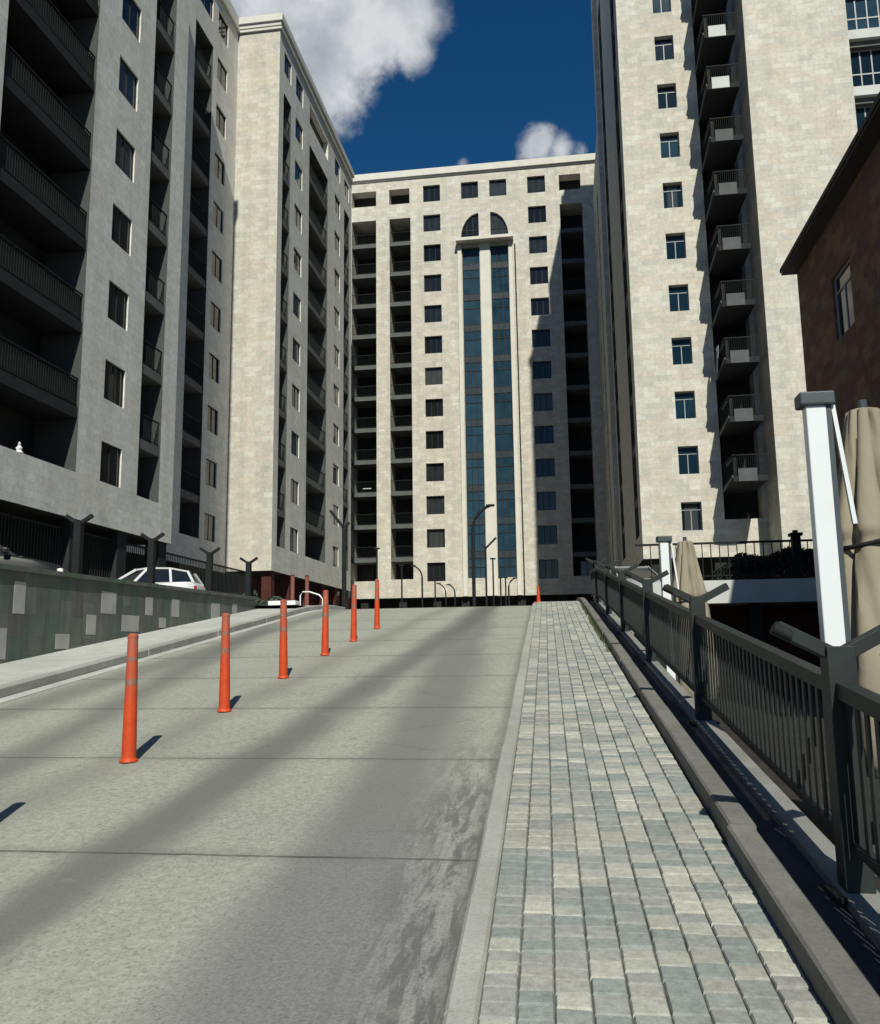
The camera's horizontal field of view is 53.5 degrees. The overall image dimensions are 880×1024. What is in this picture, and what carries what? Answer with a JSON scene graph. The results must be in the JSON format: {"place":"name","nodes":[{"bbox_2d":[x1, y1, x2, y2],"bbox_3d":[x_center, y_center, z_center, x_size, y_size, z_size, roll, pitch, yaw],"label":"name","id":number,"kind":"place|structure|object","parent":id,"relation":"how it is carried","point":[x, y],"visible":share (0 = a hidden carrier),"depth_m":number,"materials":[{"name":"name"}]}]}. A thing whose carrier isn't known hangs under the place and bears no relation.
{"place":"outdoors","nodes":[
{"label":"outdoors","id":0,"kind":"place"},
{"bbox_2d":[0,545,69,572],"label":"parked car","id":1,"kind":"object","parent":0,"point":[8,556],"visible":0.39,"depth_m":20.08,"materials":[{"name":"black paint"}]},
{"bbox_2d":[0,607,298,684],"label":"pavement","id":2,"kind":"structure","parent":0,"point":[27,667],"depth_m":14.25,"materials":[{"name":"concrete"}]},
{"bbox_2d":[0,564,257,663],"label":"retaining wall","id":3,"kind":"structure","parent":2,"relation":"on","point":[43,611],"depth_m":14.81,"materials":[{"name":"tile"}]},
{"bbox_2d":[65,514,93,574],"bbox_3d":[-6.184,0.559,14.925,0.497,1.053,0.225,-2,-9,8],"label":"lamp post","id":4,"kind":"object","parent":3,"relation":"on","point":[77,550],"visible":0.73,"depth_m":14.89,"materials":[{"name":"grey metal"}]},
{"bbox_2d":[140,532,164,583],"bbox_3d":[-5.800,0.939,17.570,0.497,1.053,0.225,-2,-9,8],"label":"fence post","id":5,"kind":"object","parent":3,"relation":"on","point":[151,560],"visible":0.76,"depth_m":17.53,"materials":[{"name":"grey metal"}]},
{"bbox_2d":[200,547,219,590],"bbox_3d":[-5.387,1.347,20.412,0.497,1.053,0.225,-2,-9,8],"label":"fence post","id":6,"kind":"object","parent":3,"relation":"on","point":[209,572],"visible":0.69,"depth_m":20.37,"materials":[{"name":"grey metal"}]},
{"bbox_2d":[239,557,257,596],"bbox_3d":[-5.024,1.706,22.910,0.497,1.053,0.225,-2,-9,8],"label":"fence post","id":7,"kind":"object","parent":3,"relation":"on","point":[248,574],"visible":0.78,"depth_m":22.87,"materials":[{"name":"grey metal"}]},
{"bbox_2d":[0,606,531,1023],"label":"road","id":8,"kind":"structure","parent":0,"point":[301,844],"depth_m":5.25,"materials":[{"name":"concrete"}]},
{"bbox_2d":[119,633,138,762],"bbox_3d":[-2.492,1.490,7.043,0.148,1.012,0.148,-2,-9,8],"label":"traffic post","id":9,"kind":"object","parent":8,"relation":"on","point":[129,743],"visible":1,"depth_m":7.00,"materials":[{"name":"orange plastic"}]},
{"bbox_2d":[0,609,336,702],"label":"gutter","id":10,"kind":"object","parent":8,"relation":"on","point":[28,692],"visible":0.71,"depth_m":12.84,"materials":[{"name":"concrete"}]},
{"bbox_2d":[217,613,231,711],"bbox_3d":[-2.244,1.566,9.123,0.148,1.012,0.148,-7,-11,34],"label":"traffic post","id":11,"kind":"object","parent":8,"relation":"on","point":[224,694],"visible":1,"depth_m":9.07,"materials":[{"name":"orange plastic"}]},
{"bbox_2d":[0,603,536,1023],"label":"kerb","id":12,"kind":"structure","parent":8,"relation":"on","point":[464,998],"depth_m":4.95,"materials":[{"name":"concrete"}]},
{"bbox_2d":[277,599,288,677],"bbox_3d":[-2.038,1.648,11.373,0.148,1.012,0.148,1,-9,-13],"label":"traffic post","id":13,"kind":"object","parent":8,"relation":"on","point":[283,660],"visible":1,"depth_m":11.33,"materials":[{"name":"orange plastic"}]},
{"bbox_2d":[320,590,329,654],"bbox_3d":[-1.798,1.734,13.697,0.148,1.012,0.148,-2,-10,12],"label":"traffic post","id":14,"kind":"object","parent":8,"relation":"on","point":[325,635],"visible":1,"depth_m":13.65,"materials":[{"name":"orange plastic"}]},
{"bbox_2d":[349,584,357,640],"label":"traffic post","id":15,"kind":"object","parent":8,"relation":"on","point":[353,633],"visible":1,"depth_m":15.60,"materials":[{"name":"orange plastic"}]},
{"bbox_2d":[373,579,379,628],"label":"traffic post","id":16,"kind":"object","parent":8,"relation":"on","point":[377,616],"visible":1,"depth_m":17.93,"materials":[{"name":"orange plastic"}]},
{"bbox_2d":[230,0,596,174],"label":"sky","id":17,"kind":"structure","parent":0,"point":[401,85],"materials":[{"name":"blue"}]},
{"bbox_2d":[255,604,820,646],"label":"plaza","id":18,"kind":"structure","parent":0,"point":[635,635],"depth_m":25.99,"materials":[{"name":"concrete"}]},
{"bbox_2d":[0,0,239,578],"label":"apartment building","id":19,"kind":"structure","parent":18,"relation":"on","point":[117,146],"depth_m":33.44,"materials":[{"name":"grey stone"}]},
{"bbox_2d":[100,442,119,487],"bbox_3d":[-12.270,-1.735,32.402,0.120,1.530,1.550,-2,-9,8],"label":"window","id":20,"kind":"structure","parent":19,"relation":"in","point":[110,455],"depth_m":32.48,"materials":[{"name":"black glass"}]},
{"bbox_2d":[104,360,123,408],"bbox_3d":[-12.311,-4.797,32.885,0.120,1.530,1.550,-2,-9,8],"label":"window","id":21,"kind":"structure","parent":19,"relation":"in","point":[114,376],"depth_m":32.95,"materials":[{"name":"black glass"}]},
{"bbox_2d":[108,281,126,329],"bbox_3d":[-12.353,-7.859,33.369,0.120,1.530,1.550,-2,-9,8],"label":"window","id":22,"kind":"structure","parent":19,"relation":"in","point":[117,301],"depth_m":33.46,"materials":[{"name":"black glass"}]},
{"bbox_2d":[111,204,130,253],"bbox_3d":[-12.395,-10.921,33.853,0.120,1.530,1.550,-2,-9,8],"label":"window","id":23,"kind":"structure","parent":19,"relation":"in","point":[120,223],"depth_m":33.93,"materials":[{"name":"black glass"}]},
{"bbox_2d":[115,130,133,180],"bbox_3d":[-12.436,-13.982,34.337,0.120,1.530,1.550,-2,-9,8],"label":"window","id":24,"kind":"structure","parent":19,"relation":"in","point":[124,155],"depth_m":34.43,"materials":[{"name":"black glass"}]},
{"bbox_2d":[119,57,136,109],"bbox_3d":[-12.478,-17.044,34.820,0.120,1.530,1.550,-2,-9,8],"label":"window","id":25,"kind":"structure","parent":19,"relation":"in","point":[127,80],"depth_m":34.89,"materials":[{"name":"blue glass"}]},
{"bbox_2d":[122,0,139,40],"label":"window","id":26,"kind":"structure","parent":19,"relation":"in","point":[130,11],"depth_m":35.49,"materials":[{"name":"blue glass"}]},
{"bbox_2d":[204,513,213,541],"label":"window","id":27,"kind":"structure","parent":19,"relation":"in","point":[208,519],"depth_m":49.06,"materials":[{"name":"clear glass"}]},
{"bbox_2d":[205,458,215,488],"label":"window","id":28,"kind":"structure","parent":19,"relation":"in","point":[210,466],"depth_m":49.59,"materials":[{"name":"grey glass"}]},
{"bbox_2d":[207,405,216,434],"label":"window","id":29,"kind":"structure","parent":19,"relation":"in","point":[211,413],"depth_m":50.09,"materials":[{"name":"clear glass"}]},
{"bbox_2d":[209,352,218,382],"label":"window","id":30,"kind":"structure","parent":19,"relation":"in","point":[213,361],"depth_m":50.57,"materials":[{"name":"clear glass"}]},
{"bbox_2d":[210,301,219,331],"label":"window","id":31,"kind":"structure","parent":19,"relation":"in","point":[214,310],"depth_m":50.99,"materials":[{"name":"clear glass"}]},
{"bbox_2d":[212,251,220,282],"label":"window","id":32,"kind":"structure","parent":19,"relation":"in","point":[216,261],"depth_m":51.56,"materials":[{"name":"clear glass"}]},
{"bbox_2d":[213,202,222,232],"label":"window","id":33,"kind":"structure","parent":19,"relation":"in","point":[217,213],"depth_m":51.96,"materials":[{"name":"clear glass"}]},
{"bbox_2d":[214,153,223,184],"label":"window","id":34,"kind":"structure","parent":19,"relation":"in","point":[219,166],"depth_m":52.54,"materials":[{"name":"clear glass"}]},
{"bbox_2d":[216,104,224,138],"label":"window","id":35,"kind":"structure","parent":19,"relation":"in","point":[220,119],"depth_m":53.00,"materials":[{"name":"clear glass"}]},
{"bbox_2d":[217,59,225,91],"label":"window","id":36,"kind":"structure","parent":19,"relation":"in","point":[221,72],"depth_m":53.42,"materials":[{"name":"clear glass"}]},
{"bbox_2d":[219,12,227,45],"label":"window","id":37,"kind":"structure","parent":19,"relation":"in","point":[223,29],"depth_m":54.01,"materials":[{"name":"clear glass"}]},
{"bbox_2d":[0,512,244,594],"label":"fence","id":38,"kind":"object","parent":18,"relation":"on","point":[110,540],"visible":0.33,"depth_m":31.90,"materials":[{"name":"grey metal"}]},
{"bbox_2d":[118,567,204,589],"bbox_3d":[-9.542,2.601,28.185,3.685,1.545,2.080,0,-9,-4],"label":"parked car","id":39,"kind":"object","parent":18,"relation":"on","point":[169,576],"visible":0.17,"depth_m":27.62,"materials":[{"name":"white paint"}]},
{"bbox_2d":[200,12,353,608],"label":"apartment building","id":40,"kind":"structure","parent":18,"relation":"on","point":[289,464],"depth_m":56.03,"materials":[{"name":"beige stone"}]},
{"bbox_2d":[290,527,296,552],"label":"window","id":41,"kind":"structure","parent":40,"relation":"in","point":[293,533],"depth_m":55.24,"materials":[{"name":"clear glass"}]},
{"bbox_2d":[291,479,297,504],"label":"window","id":42,"kind":"structure","parent":40,"relation":"in","point":[294,485],"depth_m":55.78,"materials":[{"name":"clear glass"}]},
{"bbox_2d":[291,431,297,456],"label":"window","id":43,"kind":"structure","parent":40,"relation":"in","point":[294,438],"depth_m":56.15,"materials":[{"name":"blue glass"}]},
{"bbox_2d":[292,384,298,410],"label":"window","id":44,"kind":"structure","parent":40,"relation":"in","point":[295,392],"depth_m":56.73,"materials":[{"name":"grey glass"}]},
{"bbox_2d":[329,510,349,607],"bbox_3d":[-3.563,1.762,30.920,0.758,3.750,0.340,-2,-9,8],"label":"street lamp","id":45,"kind":"object","parent":18,"relation":"on","point":[344,552],"visible":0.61,"depth_m":30.86,"materials":[{"name":"grey metal"}]},
{"bbox_2d":[350,153,608,608],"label":"apartment building","id":46,"kind":"structure","parent":18,"relation":"on","point":[475,376],"depth_m":82.59,"materials":[{"name":"beige stone"}]},
{"bbox_2d":[360,565,373,581],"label":"balcony door","id":47,"kind":"structure","parent":46,"relation":"in","point":[366,571],"depth_m":83.27,"materials":[{"name":"black glass"}]},
{"bbox_2d":[423,186,439,201],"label":"window","id":48,"kind":"structure","parent":46,"relation":"in","point":[432,193],"depth_m":85.95,"materials":[{"name":"blue glass"}]},
{"bbox_2d":[424,275,440,291],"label":"window","id":49,"kind":"structure","parent":46,"relation":"in","point":[431,283],"depth_m":84.52,"materials":[{"name":"blue glass"}]},
{"bbox_2d":[424,245,440,261],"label":"window","id":50,"kind":"structure","parent":46,"relation":"in","point":[431,253],"depth_m":84.99,"materials":[{"name":"blue glass"}]},
{"bbox_2d":[424,215,440,231],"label":"window","id":51,"kind":"structure","parent":46,"relation":"in","point":[431,223],"depth_m":85.47,"materials":[{"name":"blue glass"}]},
{"bbox_2d":[425,336,441,353],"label":"window","id":52,"kind":"structure","parent":46,"relation":"in","point":[432,344],"depth_m":83.53,"materials":[{"name":"blue glass"}]},
{"bbox_2d":[425,306,441,322],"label":"window","id":53,"kind":"structure","parent":46,"relation":"in","point":[432,313],"depth_m":84.02,"materials":[{"name":"blue glass"}]},
{"bbox_2d":[425,368,442,384],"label":"window","id":54,"kind":"structure","parent":46,"relation":"in","point":[433,376],"depth_m":83.07,"materials":[{"name":"grey glass"}]},
{"bbox_2d":[426,399,442,416],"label":"window","id":55,"kind":"structure","parent":46,"relation":"in","point":[433,408],"depth_m":82.58,"materials":[{"name":"black glass"}]},
{"bbox_2d":[426,463,443,481],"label":"window","id":56,"kind":"structure","parent":46,"relation":"in","point":[434,472],"depth_m":81.60,"materials":[{"name":"grey glass"}]},
{"bbox_2d":[426,431,443,448],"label":"window","id":57,"kind":"structure","parent":46,"relation":"in","point":[435,439],"depth_m":82.08,"materials":[{"name":"black glass"}]},
{"bbox_2d":[427,529,444,547],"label":"window","id":58,"kind":"structure","parent":46,"relation":"in","point":[435,537],"depth_m":80.63,"materials":[{"name":"grey glass"}]},
{"bbox_2d":[427,496,444,513],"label":"window","id":59,"kind":"structure","parent":46,"relation":"in","point":[435,504],"depth_m":81.12,"materials":[{"name":"grey glass"}]},
{"bbox_2d":[427,563,445,580],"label":"window","id":60,"kind":"structure","parent":46,"relation":"in","point":[437,570],"depth_m":80.15,"materials":[{"name":"grey glass"}]},
{"bbox_2d":[461,182,477,198],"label":"window","id":61,"kind":"structure","parent":46,"relation":"in","point":[468,190],"depth_m":85.45,"materials":[{"name":"grey glass"}]},
{"bbox_2d":[489,180,505,195],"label":"window","id":62,"kind":"structure","parent":46,"relation":"in","point":[496,188],"depth_m":85.06,"materials":[{"name":"grey glass"}]},
{"bbox_2d":[527,177,544,192],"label":"window","id":63,"kind":"structure","parent":46,"relation":"in","point":[536,184],"depth_m":84.56,"materials":[{"name":"grey glass"}]},
{"bbox_2d":[528,206,545,222],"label":"window","id":64,"kind":"structure","parent":46,"relation":"in","point":[535,214],"depth_m":84.05,"materials":[{"name":"black glass"}]},
{"bbox_2d":[529,237,546,253],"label":"window","id":65,"kind":"structure","parent":46,"relation":"in","point":[538,244],"depth_m":83.57,"materials":[{"name":"grey glass"}]},
{"bbox_2d":[530,267,547,284],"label":"window","id":66,"kind":"structure","parent":46,"relation":"in","point":[537,275],"depth_m":83.09,"materials":[{"name":"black glass"}]},
{"bbox_2d":[531,298,548,315],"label":"window","id":67,"kind":"structure","parent":46,"relation":"in","point":[538,306],"depth_m":82.60,"materials":[{"name":"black glass"}]},
{"bbox_2d":[532,330,550,346],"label":"window","id":68,"kind":"structure","parent":46,"relation":"in","point":[540,338],"depth_m":82.14,"materials":[{"name":"blue glass"}]},
{"bbox_2d":[533,361,551,378],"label":"window","id":69,"kind":"structure","parent":46,"relation":"in","point":[541,370],"depth_m":81.66,"materials":[{"name":"blue glass"}]},
{"bbox_2d":[534,393,552,410],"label":"window","id":70,"kind":"structure","parent":46,"relation":"in","point":[542,402],"depth_m":81.14,"materials":[{"name":"blue glass"}]},
{"bbox_2d":[535,426,553,443],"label":"window","id":71,"kind":"structure","parent":46,"relation":"in","point":[543,434],"depth_m":80.67,"materials":[{"name":"blue glass"}]},
{"bbox_2d":[536,459,554,476],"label":"window","id":72,"kind":"structure","parent":46,"relation":"in","point":[544,467],"depth_m":80.18,"materials":[{"name":"blue glass"}]},
{"bbox_2d":[537,492,555,510],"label":"window","id":73,"kind":"structure","parent":46,"relation":"in","point":[545,500],"depth_m":79.69,"materials":[{"name":"blue glass"}]},
{"bbox_2d":[538,525,556,543],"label":"window","id":74,"kind":"structure","parent":46,"relation":"in","point":[546,534],"depth_m":79.22,"materials":[{"name":"blue glass"}]},
{"bbox_2d":[539,559,558,578],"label":"window","id":75,"kind":"structure","parent":46,"relation":"in","point":[548,569],"depth_m":78.72,"materials":[{"name":"blue glass"}]},
{"bbox_2d":[580,559,592,575],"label":"balcony door","id":76,"kind":"structure","parent":46,"relation":"in","point":[585,566],"depth_m":80.41,"materials":[{"name":"blue glass"}]},
{"bbox_2d":[471,504,494,606],"bbox_3d":[1.623,1.805,33.225,0.991,4.245,0.280,-2,-9,8],"label":"street lamp","id":77,"kind":"object","parent":18,"relation":"on","point":[473,555],"visible":0.89,"depth_m":33.27,"materials":[{"name":"grey metal"}]},
{"bbox_2d":[481,537,496,605],"bbox_3d":[2.517,3.443,44.087,0.790,4.374,0.200,-2,-9,8],"label":"street lamp","id":78,"kind":"object","parent":18,"relation":"on","point":[489,544],"visible":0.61,"depth_m":44.18,"materials":[{"name":"grey metal"}]},
{"bbox_2d":[591,0,857,580],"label":"apartment tower","id":79,"kind":"structure","parent":18,"relation":"on","point":[727,130],"depth_m":48.19,"materials":[{"name":"beige stone"}]},
{"bbox_2d":[652,0,670,12],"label":"window","id":80,"kind":"structure","parent":79,"relation":"in","point":[658,6],"depth_m":52.16,"materials":[{"name":"blue glass"}]},
{"bbox_2d":[654,38,673,60],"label":"window","id":81,"kind":"structure","parent":79,"relation":"in","point":[663,47],"depth_m":51.72,"materials":[{"name":"blue glass"}]},
{"bbox_2d":[657,86,676,108],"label":"window","id":82,"kind":"structure","parent":79,"relation":"in","point":[666,95],"depth_m":51.24,"materials":[{"name":"blue glass"}]},
{"bbox_2d":[660,134,679,157],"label":"window","id":83,"kind":"structure","parent":79,"relation":"in","point":[669,144],"depth_m":50.75,"materials":[{"name":"blue glass"}]},
{"bbox_2d":[663,184,682,207],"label":"window","id":84,"kind":"structure","parent":79,"relation":"in","point":[672,194],"depth_m":50.26,"materials":[{"name":"blue glass"}]},
{"bbox_2d":[666,234,685,258],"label":"window","id":85,"kind":"structure","parent":79,"relation":"in","point":[675,244],"depth_m":49.77,"materials":[{"name":"blue glass"}]},
{"bbox_2d":[668,286,688,311],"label":"window","id":86,"kind":"structure","parent":79,"relation":"in","point":[678,296],"depth_m":49.29,"materials":[{"name":"blue glass"}]},
{"bbox_2d":[671,338,691,364],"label":"window","id":87,"kind":"structure","parent":79,"relation":"in","point":[681,348],"depth_m":48.81,"materials":[{"name":"blue glass"}]},
{"bbox_2d":[675,392,694,418],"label":"window","id":88,"kind":"structure","parent":79,"relation":"in","point":[684,401],"depth_m":48.31,"materials":[{"name":"blue glass"}]},
{"bbox_2d":[678,447,698,473],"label":"window","id":89,"kind":"structure","parent":79,"relation":"in","point":[687,456],"depth_m":47.83,"materials":[{"name":"blue glass"}]},
{"bbox_2d":[681,502,701,530],"bbox_3d":[13.613,0.281,47.330,1.140,1.590,0.120,-2,-9,8],"label":"window","id":90,"kind":"structure","parent":79,"relation":"in","point":[690,512],"depth_m":47.35,"materials":[{"name":"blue glass"}]},
{"bbox_2d":[845,0,879,129],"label":"glazed building","id":91,"kind":"structure","parent":18,"relation":"on","point":[863,20],"depth_m":49.86,"materials":[{"name":"concrete"}]},
{"bbox_2d":[845,0,879,29],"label":"window","id":92,"kind":"structure","parent":91,"relation":"in","point":[861,14],"depth_m":50.39,"materials":[{"name":"blue glass"}]},
{"bbox_2d":[855,106,870,129],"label":"window","id":93,"kind":"structure","parent":91,"relation":"in","point":[861,112],"depth_m":49.48,"materials":[{"name":"blue glass"}]},
{"bbox_2d":[850,49,879,86],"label":"window","id":94,"kind":"structure","parent":91,"relation":"in","point":[865,64],"depth_m":49.90,"materials":[{"name":"blue glass"}]},
{"bbox_2d":[594,566,659,605],"bbox_3d":[6.559,2.590,29.937,2.080,1.545,4.285,0,-9,-4],"label":"parked car","id":95,"kind":"object","parent":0,"point":[644,572],"visible":0.09,"depth_m":29.51,"materials":[{"name":"silver metal"}]},
{"bbox_2d":[477,601,832,1023],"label":"pavement pavers","id":96,"kind":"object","parent":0,"point":[625,893],"visible":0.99,"depth_m":3.91,"materials":[{"name":"stone"}]},
{"bbox_2d":[580,603,611,652],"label":"kerbside weeds","id":97,"kind":"object","parent":96,"relation":"on","point":[596,629],"visible":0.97,"depth_m":15.09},
{"bbox_2d":[576,597,879,1023],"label":"edge stones","id":98,"kind":"object","parent":96,"relation":"on","point":[843,990],"visible":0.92,"depth_m":3.71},
{"bbox_2d":[653,578,821,694],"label":"raised deck","id":99,"kind":"structure","parent":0,"point":[756,608],"depth_m":24.96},
{"bbox_2d":[635,530,814,581],"bbox_3d":[8.082,1.230,24.306,5.170,1.340,0.320,-2,-9,8],"label":"deck fence","id":100,"kind":"object","parent":99,"relation":"on","point":[795,550],"visible":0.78,"depth_m":24.13,"materials":[{"name":"grey metal"}]},
{"bbox_2d":[711,546,814,579],"bbox_3d":[9.230,1.489,24.750,2.970,1.004,0.791,-2,-9,8],"label":"hedge","id":101,"kind":"object","parent":99,"relation":"on","point":[760,563],"visible":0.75,"depth_m":24.59,"materials":[{"name":"green plant"}]},
{"bbox_2d":[711,692,879,888],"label":"terrace floor","id":102,"kind":"structure","parent":0,"point":[811,815],"depth_m":10.75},
{"bbox_2d":[656,536,718,698],"bbox_3d":[3.688,1.844,13.305,1.098,2.970,0.981,-1,-9,1],"label":"parasol","id":103,"kind":"object","parent":102,"relation":"on","point":[687,577],"visible":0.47,"depth_m":13.29,"materials":[{"name":"fabric"}]},
{"bbox_2d":[589,603,879,996],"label":"drain channel","id":104,"kind":"object","parent":102,"relation":"on","point":[841,922],"visible":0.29,"depth_m":4.39,"materials":[{"name":"metal"}]},
{"bbox_2d":[590,601,879,950],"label":"railing plinth","id":105,"kind":"structure","parent":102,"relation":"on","point":[813,844],"depth_m":5.16,"materials":[{"name":"concrete"}]},
{"bbox_2d":[585,557,879,903],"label":"railing","id":106,"kind":"object","parent":105,"relation":"on","point":[644,612],"visible":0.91,"depth_m":4.77,"materials":[{"name":"metal"}]},
{"bbox_2d":[794,390,879,877],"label":"parasol","id":107,"kind":"object","parent":102,"relation":"on","point":[845,515],"visible":0.77,"depth_m":5.61,"materials":[{"name":"fabric"}]},
{"bbox_2d":[779,92,879,480],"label":"brown house","id":108,"kind":"structure","parent":0,"point":[832,261],"depth_m":21.74,"materials":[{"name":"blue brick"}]},
{"bbox_2d":[834,260,854,338],"bbox_3d":[10.256,-5.346,22.066,0.120,1.730,1.510,-2,-9,8],"label":"window","id":109,"kind":"structure","parent":108,"relation":"in","point":[843,289],"depth_m":22.24,"materials":[{"name":"grey glass"}]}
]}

